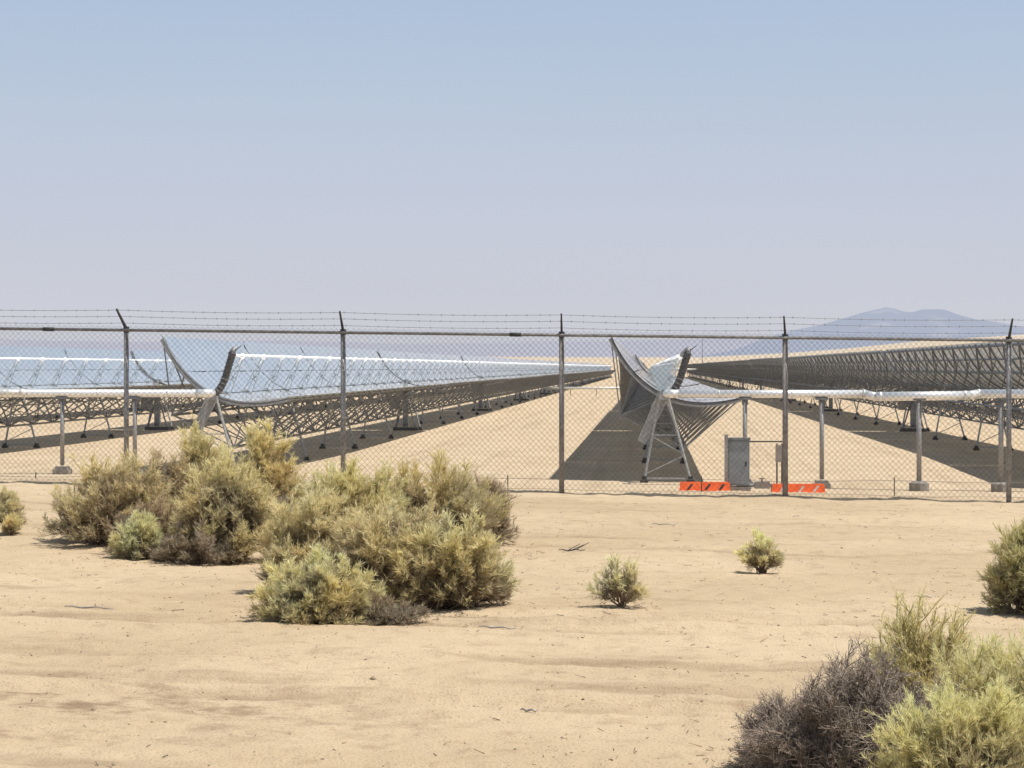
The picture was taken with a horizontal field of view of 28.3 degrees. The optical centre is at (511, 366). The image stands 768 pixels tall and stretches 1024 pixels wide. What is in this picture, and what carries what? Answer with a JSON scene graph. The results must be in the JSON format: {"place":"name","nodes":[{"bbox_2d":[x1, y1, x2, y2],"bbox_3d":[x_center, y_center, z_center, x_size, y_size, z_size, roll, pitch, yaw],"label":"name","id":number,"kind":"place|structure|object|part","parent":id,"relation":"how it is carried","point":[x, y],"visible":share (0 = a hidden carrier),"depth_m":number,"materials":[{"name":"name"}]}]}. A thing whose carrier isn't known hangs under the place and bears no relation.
{"place":"outdoors","nodes":[
{"label":"outdoors","id":0,"kind":"place"},
{"bbox_2d":[0,338,761,356],"bbox_3d":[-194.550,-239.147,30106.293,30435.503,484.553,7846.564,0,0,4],"label":"hills","id":1,"kind":"structure","parent":0,"point":[604,351],"depth_m":29122.90,"materials":[{"name":"stone"}]},
{"bbox_2d":[0,335,1023,767],"bbox_3d":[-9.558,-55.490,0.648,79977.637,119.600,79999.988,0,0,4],"label":"ground","id":2,"kind":"structure","parent":0,"point":[404,707],"depth_m":14.68,"materials":[{"name":"beige sand"}]},
{"bbox_2d":[0,512,25,535],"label":"desert shrub","id":3,"kind":"object","parent":2,"relation":"on","point":[11,524],"visible":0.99,"depth_m":20.39,"materials":[{"name":"green plant"}]},
{"bbox_2d":[0,484,28,524],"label":"desert shrub","id":4,"kind":"object","parent":2,"relation":"on","point":[10,502],"visible":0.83,"depth_m":21.68,"materials":[{"name":"green plant"}]},
{"bbox_2d":[52,397,71,473],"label":"pipe support","id":5,"kind":"object","parent":2,"relation":"on","point":[62,402],"visible":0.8,"depth_m":70.03,"materials":[{"name":"metal"}]},
{"bbox_2d":[0,389,215,397],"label":"header pipe","id":6,"kind":"object","parent":5,"relation":"on","point":[205,393],"visible":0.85,"depth_m":69.89,"materials":[{"name":"metal"}]},
{"bbox_2d":[0,354,144,422],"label":"trough collector","id":7,"kind":"object","parent":2,"relation":"on","point":[45,400],"visible":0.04,"depth_m":158.37,"materials":[{"name":"metal"}]},
{"bbox_2d":[64,605,112,608],"bbox_3d":[-3.046,1.729,14.616,0.369,0.023,0.010,0,0,10],"label":"dry stick","id":8,"kind":"object","parent":2,"relation":"on","point":[87,607],"visible":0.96,"depth_m":14.61,"materials":[{"name":"beige wood"}]},
{"bbox_2d":[0,346,193,447],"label":"trough collector","id":9,"kind":"object","parent":2,"relation":"on","point":[111,357],"visible":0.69,"depth_m":110.82,"materials":[{"name":"metal"}]},
{"bbox_2d":[33,449,182,545],"bbox_3d":[-3.800,1.262,19.511,1.536,0.991,1.185,0,0,4],"label":"desert shrub","id":10,"kind":"object","parent":2,"relation":"on","point":[112,497],"visible":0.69,"depth_m":19.38,"materials":[{"name":"green plant"}]},
{"bbox_2d":[108,508,164,560],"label":"desert shrub","id":11,"kind":"object","parent":2,"relation":"on","point":[138,532],"visible":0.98,"depth_m":18.30,"materials":[{"name":"green plant"}]},
{"bbox_2d":[129,397,143,473],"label":"pipe support","id":12,"kind":"object","parent":2,"relation":"on","point":[134,400],"visible":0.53,"depth_m":69.86,"materials":[{"name":"metal"}]},
{"bbox_2d":[98,491,184,554],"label":"desert shrub","id":13,"kind":"object","parent":2,"relation":"on","point":[165,517],"visible":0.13,"depth_m":18.70,"materials":[{"name":"green plant"}]},
{"bbox_2d":[113,443,204,515],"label":"desert shrub","id":14,"kind":"object","parent":2,"relation":"on","point":[172,472],"visible":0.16,"depth_m":21.54,"materials":[{"name":"green plant"}]},
{"bbox_2d":[130,356,253,409],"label":"trough collector","id":15,"kind":"object","parent":2,"relation":"on","point":[182,405],"visible":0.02,"depth_m":194.03,"materials":[{"name":"metal"}]},
{"bbox_2d":[146,518,246,565],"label":"desert shrub","id":16,"kind":"object","parent":2,"relation":"on","point":[179,551],"visible":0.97,"depth_m":17.97,"materials":[{"name":"brown plant"}]},
{"bbox_2d":[165,410,238,493],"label":"desert shrub","id":17,"kind":"object","parent":2,"relation":"on","point":[195,452],"visible":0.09,"depth_m":22.29,"materials":[{"name":"green plant"}]},
{"bbox_2d":[160,436,286,564],"bbox_3d":[-2.601,1.213,18.367,1.127,1.180,1.131,0,0,-41],"label":"desert shrub","id":18,"kind":"object","parent":2,"relation":"on","point":[213,504],"visible":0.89,"depth_m":18.21,"materials":[{"name":"green plant"}]},
{"bbox_2d":[130,350,326,429],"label":"trough collector","id":19,"kind":"object","parent":2,"relation":"on","point":[161,375],"visible":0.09,"depth_m":133.40,"materials":[{"name":"metal"}]},
{"bbox_2d":[232,416,308,520],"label":"desert shrub","id":20,"kind":"object","parent":2,"relation":"on","point":[262,446],"visible":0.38,"depth_m":21.30,"materials":[{"name":"green plant"}]},
{"bbox_2d":[248,489,301,527],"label":"desert shrub","id":21,"kind":"object","parent":2,"relation":"on","point":[281,499],"visible":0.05,"depth_m":20.09,"materials":[{"name":"green plant"}]},
{"bbox_2d":[160,336,446,462],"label":"trough collector","id":22,"kind":"object","parent":2,"relation":"on","point":[203,354],"visible":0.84,"depth_m":86.51,"materials":[{"name":"metal"}]},
{"bbox_2d":[215,346,240,395],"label":"flexible hose","id":23,"kind":"object","parent":22,"relation":"attached to","point":[228,365],"visible":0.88,"depth_m":70.58,"materials":[{"name":"metal"}]},
{"bbox_2d":[247,478,360,584],"bbox_3d":[-1.565,1.322,15.623,0.965,0.963,0.886,0,0,4],"label":"desert shrub","id":24,"kind":"object","parent":2,"relation":"on","point":[316,517],"visible":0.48,"depth_m":15.55,"materials":[{"name":"green plant"}]},
{"bbox_2d":[246,542,387,625],"bbox_3d":[-1.345,1.506,14.067,1.011,0.634,0.923,0,0,4],"label":"desert shrub","id":25,"kind":"object","parent":2,"relation":"on","point":[314,591],"visible":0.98,"depth_m":13.85,"materials":[{"name":"green plant"}]},
{"bbox_2d":[298,357,401,409],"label":"trough collector","id":26,"kind":"object","parent":2,"relation":"on","point":[347,385],"depth_m":204.76,"materials":[{"name":"metal"}]},
{"bbox_2d":[291,453,412,528],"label":"desert shrub","id":27,"kind":"object","parent":2,"relation":"on","point":[360,493],"visible":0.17,"depth_m":18.33,"materials":[{"name":"green plant"}]},
{"bbox_2d":[327,589,432,625],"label":"desert shrub","id":28,"kind":"object","parent":2,"relation":"on","point":[388,613],"visible":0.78,"depth_m":13.91,"materials":[{"name":"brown plant"}]},
{"bbox_2d":[304,485,461,603],"bbox_3d":[-0.884,1.346,15.264,1.472,0.950,1.107,0,0,4],"label":"desert shrub","id":29,"kind":"object","parent":2,"relation":"on","point":[366,539],"visible":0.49,"depth_m":15.02,"materials":[{"name":"green plant"}]},
{"bbox_2d":[377,350,509,430],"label":"trough collector","id":30,"kind":"object","parent":2,"relation":"on","point":[478,391],"visible":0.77,"depth_m":149.17,"materials":[{"name":"metal"}]},
{"bbox_2d":[379,445,518,547],"bbox_3d":[-0.742,1.267,19.417,1.527,1.092,1.265,0,0,-13],"label":"desert shrub","id":31,"kind":"object","parent":2,"relation":"on","point":[461,500],"visible":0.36,"depth_m":19.29,"materials":[{"name":"green plant"}]},
{"bbox_2d":[377,501,523,610],"bbox_3d":[-0.472,1.394,14.989,1.135,0.858,0.928,0,0,4],"label":"desert shrub","id":32,"kind":"object","parent":2,"relation":"on","point":[463,571],"visible":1,"depth_m":14.79,"materials":[{"name":"green plant"}]},
{"bbox_2d":[464,465,520,545],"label":"desert shrub","id":33,"kind":"object","parent":2,"relation":"on","point":[505,525],"visible":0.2,"depth_m":20.33,"materials":[{"name":"green plant"}]},
{"bbox_2d":[479,625,515,628],"bbox_3d":[-0.098,1.753,13.672,0.253,0.028,0.010,0,0,-2],"label":"dry stick","id":34,"kind":"object","parent":2,"relation":"on","point":[496,627],"visible":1,"depth_m":13.67,"materials":[{"name":"beige wood"}]},
{"bbox_2d":[460,355,541,410],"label":"trough collector","id":35,"kind":"object","parent":2,"relation":"on","point":[496,367],"visible":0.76,"depth_m":208.19,"materials":[{"name":"metal"}]},
{"bbox_2d":[0,489,1002,766],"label":"pebbles","id":36,"kind":"object","parent":2,"relation":"on","point":[544,639],"visible":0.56,"depth_m":13.33,"materials":[{"name":"beige stone"}]},
{"bbox_2d":[0,487,1015,767],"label":"ground litter","id":37,"kind":"object","parent":2,"relation":"on","point":[540,639],"visible":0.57,"depth_m":14.51,"materials":[{"name":"brown plant"}]},
{"bbox_2d":[0,308,1023,502],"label":"chain link fence","id":38,"kind":"object","parent":2,"relation":"on","point":[561,335],"visible":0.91,"depth_m":27.94,"materials":[{"name":"metal"}]},
{"bbox_2d":[9,472,1022,495],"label":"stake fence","id":39,"kind":"object","parent":2,"relation":"on","point":[681,479],"visible":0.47,"depth_m":29.18,"materials":[{"name":"metal"}]},
{"bbox_2d":[520,708,537,711],"bbox_3d":[0.087,1.747,10.330,0.106,0.023,0.011,0,0,32],"label":"dry stick","id":40,"kind":"object","parent":2,"relation":"on","point":[527,710],"visible":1,"depth_m":10.33,"materials":[{"name":"beige wood"}]},
{"bbox_2d":[505,358,558,400],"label":"trough collector","id":41,"kind":"object","parent":2,"relation":"on","point":[551,379],"visible":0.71,"depth_m":266.42,"materials":[{"name":"metal"}]},
{"bbox_2d":[532,360,575,393],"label":"trough collector","id":42,"kind":"object","parent":2,"relation":"on","point":[566,376],"visible":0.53,"depth_m":322.37,"materials":[{"name":"metal"}]},
{"bbox_2d":[551,361,585,389],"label":"trough collector","id":43,"kind":"object","parent":2,"relation":"on","point":[576,377],"visible":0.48,"depth_m":383.76,"materials":[{"name":"metal"}]},
{"bbox_2d":[559,542,588,550],"bbox_3d":[0.594,1.734,19.564,0.266,0.080,0.169,0,0,16],"label":"dry stick","id":44,"kind":"object","parent":2,"relation":"on","point":[574,548],"visible":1,"depth_m":19.54,"materials":[{"name":"wood"}]},
{"bbox_2d":[565,362,592,386],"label":"trough collector","id":45,"kind":"object","parent":2,"relation":"on","point":[578,369],"visible":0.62,"depth_m":439.12,"materials":[{"name":"metal"}]},
{"bbox_2d":[541,387,618,395],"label":"crossover pipe","id":46,"kind":"object","parent":2,"relation":"on","point":[544,388],"visible":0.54,"depth_m":282.85,"materials":[{"name":"metal"}]},
{"bbox_2d":[575,362,599,383],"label":"trough collector","id":47,"kind":"object","parent":2,"relation":"on","point":[588,370],"visible":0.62,"depth_m":496.18,"materials":[{"name":"metal"}]},
{"bbox_2d":[583,363,603,381],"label":"trough collector","id":48,"kind":"object","parent":2,"relation":"on","point":[596,375],"visible":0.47,"depth_m":554.23,"materials":[{"name":"metal"}]},
{"bbox_2d":[589,363,607,380],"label":"trough collector","id":49,"kind":"object","parent":2,"relation":"on","point":[598,369],"visible":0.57,"depth_m":611.04,"materials":[{"name":"metal"}]},
{"bbox_2d":[595,364,610,379],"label":"trough collector","id":50,"kind":"object","parent":2,"relation":"on","point":[602,367],"visible":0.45,"depth_m":668.41,"materials":[{"name":"metal"}]},
{"bbox_2d":[599,364,613,377],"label":"trough collector","id":51,"kind":"object","parent":2,"relation":"on","point":[606,368],"visible":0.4,"depth_m":724.98,"materials":[{"name":"metal"}]},
{"bbox_2d":[584,554,652,607],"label":"desert shrub","id":52,"kind":"object","parent":2,"relation":"on","point":[616,583],"visible":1,"depth_m":14.78,"materials":[{"name":"green plant"}]},
{"bbox_2d":[635,355,675,410],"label":"trough collector","id":53,"kind":"object","parent":2,"relation":"on","point":[640,363],"visible":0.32,"depth_m":194.70,"materials":[{"name":"metal"}]},
{"bbox_2d":[629,352,698,430],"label":"trough collector","id":54,"kind":"object","parent":2,"relation":"on","point":[685,381],"visible":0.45,"depth_m":144.78,"materials":[{"name":"metal"}]},
{"bbox_2d":[609,337,741,482],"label":"trough collector","id":55,"kind":"object","parent":2,"relation":"on","point":[624,356],"visible":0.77,"depth_m":75.90,"materials":[{"name":"metal"}]},
{"bbox_2d":[670,346,694,389],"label":"flexible hose","id":56,"kind":"object","parent":55,"relation":"attached to","point":[680,374],"visible":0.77,"depth_m":69.52,"materials":[{"name":"metal"}]},
{"bbox_2d":[688,364,699,378],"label":"trough collector","id":57,"kind":"object","parent":2,"relation":"on","point":[691,371],"visible":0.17,"depth_m":733.36,"materials":[{"name":"metal"}]},
{"bbox_2d":[691,363,703,378],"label":"trough collector","id":58,"kind":"object","parent":2,"relation":"on","point":[693,366],"visible":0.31,"depth_m":672.74,"materials":[{"name":"metal"}]},
{"bbox_2d":[695,363,707,380],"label":"trough collector","id":59,"kind":"object","parent":2,"relation":"on","point":[698,368],"visible":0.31,"depth_m":609.22,"materials":[{"name":"metal"}]},
{"bbox_2d":[679,482,730,490],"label":"traffic barrier","id":60,"kind":"object","parent":2,"relation":"on","point":[712,485],"visible":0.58,"depth_m":65.23,"materials":[{"name":"orange plastic"}]},
{"bbox_2d":[699,363,715,381],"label":"trough collector","id":61,"kind":"object","parent":2,"relation":"on","point":[702,365],"visible":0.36,"depth_m":552.33,"materials":[{"name":"metal"}]},
{"bbox_2d":[705,362,723,383],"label":"trough collector","id":62,"kind":"object","parent":2,"relation":"on","point":[709,365],"visible":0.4,"depth_m":495.69,"materials":[{"name":"metal"}]},
{"bbox_2d":[712,362,734,386],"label":"trough collector","id":63,"kind":"object","parent":2,"relation":"on","point":[715,369],"visible":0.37,"depth_m":444.57,"materials":[{"name":"metal"}]},
{"bbox_2d":[724,434,727,481],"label":"steel post","id":64,"kind":"object","parent":2,"relation":"on","point":[725,455],"visible":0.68,"depth_m":65.53,"materials":[{"name":"grey metal"}]},
{"bbox_2d":[721,361,748,389],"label":"trough collector","id":65,"kind":"object","parent":2,"relation":"on","point":[729,370],"visible":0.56,"depth_m":381.63,"materials":[{"name":"metal"}]},
{"bbox_2d":[728,437,750,490],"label":"equipment cabinet","id":66,"kind":"object","parent":2,"relation":"on","point":[745,465],"visible":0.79,"depth_m":65.66,"materials":[{"name":"metal"}]},
{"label":"door","id":67,"kind":"part","parent":66,"relation":"part of","materials":[{"name":"paint"}]},
{"bbox_2d":[739,398,753,483],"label":"pipe support","id":68,"kind":"object","parent":2,"relation":"on","point":[744,402],"visible":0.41,"depth_m":68.46,"materials":[{"name":"metal"}]},
{"bbox_2d":[663,389,1023,400],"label":"header pipe","id":69,"kind":"object","parent":68,"relation":"on","point":[910,396],"visible":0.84,"depth_m":68.18,"materials":[{"name":"metal"}]},
{"bbox_2d":[732,360,767,389],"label":"trough collector","id":70,"kind":"object","parent":2,"relation":"on","point":[740,364],"visible":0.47,"depth_m":327.81,"materials":[{"name":"metal"}]},
{"bbox_2d":[737,478,771,489],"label":"valve manifold","id":71,"kind":"object","parent":2,"relation":"on","point":[765,485],"visible":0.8,"depth_m":65.70,"materials":[{"name":"metal"}]},
{"bbox_2d":[725,686,791,767],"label":"dead shrub","id":72,"kind":"object","parent":2,"relation":"on","point":[761,712],"visible":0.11,"depth_m":8.83,"materials":[{"name":"grey plant"}]},
{"bbox_2d":[734,525,785,573],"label":"desert shrub","id":73,"kind":"object","parent":2,"relation":"on","point":[760,555],"visible":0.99,"depth_m":17.64,"materials":[{"name":"green plant"}]},
{"bbox_2d":[750,441,781,483],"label":"conduit rack","id":74,"kind":"object","parent":2,"relation":"on","point":[778,457],"visible":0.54,"depth_m":65.70,"materials":[{"name":"metal"}]},
{"bbox_2d":[748,358,796,400],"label":"trough collector","id":75,"kind":"object","parent":2,"relation":"on","point":[757,366],"visible":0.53,"depth_m":267.88,"materials":[{"name":"metal"}]},
{"bbox_2d":[771,484,825,492],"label":"traffic barrier","id":76,"kind":"object","parent":2,"relation":"on","point":[792,487],"visible":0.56,"depth_m":65.03,"materials":[{"name":"orange plastic"}]},
{"bbox_2d":[730,654,879,767],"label":"dead shrub","id":77,"kind":"object","parent":2,"relation":"on","point":[769,749],"visible":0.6,"depth_m":8.45,"materials":[{"name":"grey plant"}]},
{"bbox_2d":[772,355,853,410],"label":"trough collector","id":78,"kind":"object","parent":2,"relation":"on","point":[806,365],"visible":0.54,"depth_m":204.12,"materials":[{"name":"metal"}]},
{"bbox_2d":[813,398,830,488],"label":"pipe support","id":79,"kind":"object","parent":2,"relation":"on","point":[821,400],"visible":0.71,"depth_m":68.28,"materials":[{"name":"metal"}]},
{"bbox_2d":[810,350,934,431],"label":"trough collector","id":80,"kind":"object","parent":2,"relation":"on","point":[848,358],"visible":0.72,"depth_m":149.19,"materials":[{"name":"metal"}]},
{"bbox_2d":[781,631,973,767],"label":"dead shrub","id":81,"kind":"object","parent":2,"relation":"on","point":[884,697],"visible":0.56,"depth_m":8.39,"materials":[{"name":"grey plant"}]},
{"bbox_2d":[852,584,984,706],"bbox_3d":[1.906,1.407,9.415,0.658,0.836,0.691,0,0,-31],"label":"desert shrub","id":82,"kind":"object","parent":2,"relation":"on","point":[914,656],"visible":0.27,"depth_m":9.37,"materials":[{"name":"green plant"}]},
{"bbox_2d":[909,398,928,490],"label":"pipe support","id":83,"kind":"object","parent":2,"relation":"on","point":[913,486],"visible":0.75,"depth_m":67.69,"materials":[{"name":"metal"}]},
{"bbox_2d":[860,666,1023,767],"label":"desert shrub","id":84,"kind":"object","parent":2,"relation":"on","point":[989,733],"visible":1,"depth_m":7.62,"materials":[{"name":"green plant"}]},
{"bbox_2d":[883,342,1023,450],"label":"trough collector","id":85,"kind":"object","parent":2,"relation":"on","point":[942,362],"visible":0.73,"depth_m":100.85,"materials":[{"name":"metal"}]},
{"bbox_2d":[916,626,1023,711],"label":"desert shrub","id":86,"kind":"object","parent":2,"relation":"on","point":[975,680],"visible":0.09,"depth_m":8.55,"materials":[{"name":"green plant"}]},
{"bbox_2d":[920,356,1020,411],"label":"trough collector","id":87,"kind":"object","parent":2,"relation":"on","point":[971,373],"depth_m":197.79,"materials":[{"name":"metal"}]},
{"bbox_2d":[991,398,1005,491],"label":"pipe support","id":88,"kind":"object","parent":2,"relation":"on","point":[1001,483],"visible":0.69,"depth_m":67.88,"materials":[{"name":"metal"}]},
{"bbox_2d":[974,517,1023,613],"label":"desert shrub","id":89,"kind":"object","parent":2,"relation":"on","point":[1005,583],"visible":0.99,"depth_m":15.02,"materials":[{"name":"green plant"}]},
{"bbox_2d":[979,625,1023,722],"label":"desert shrub","id":90,"kind":"object","parent":2,"relation":"on","point":[1019,688],"visible":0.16,"depth_m":8.17,"materials":[{"name":"green plant"}]},
{"bbox_2d":[0,0,1023,343],"label":"sky","id":91,"kind":"structure","parent":0,"point":[533,160],"materials":[{"name":"blue"}]},
{"bbox_2d":[699,307,1023,356],"bbox_3d":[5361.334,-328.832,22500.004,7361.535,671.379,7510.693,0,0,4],"label":"mountain","id":92,"kind":"structure","parent":0,"point":[886,318],"depth_m":21351.83,"materials":[{"name":"stone"}]}
]}

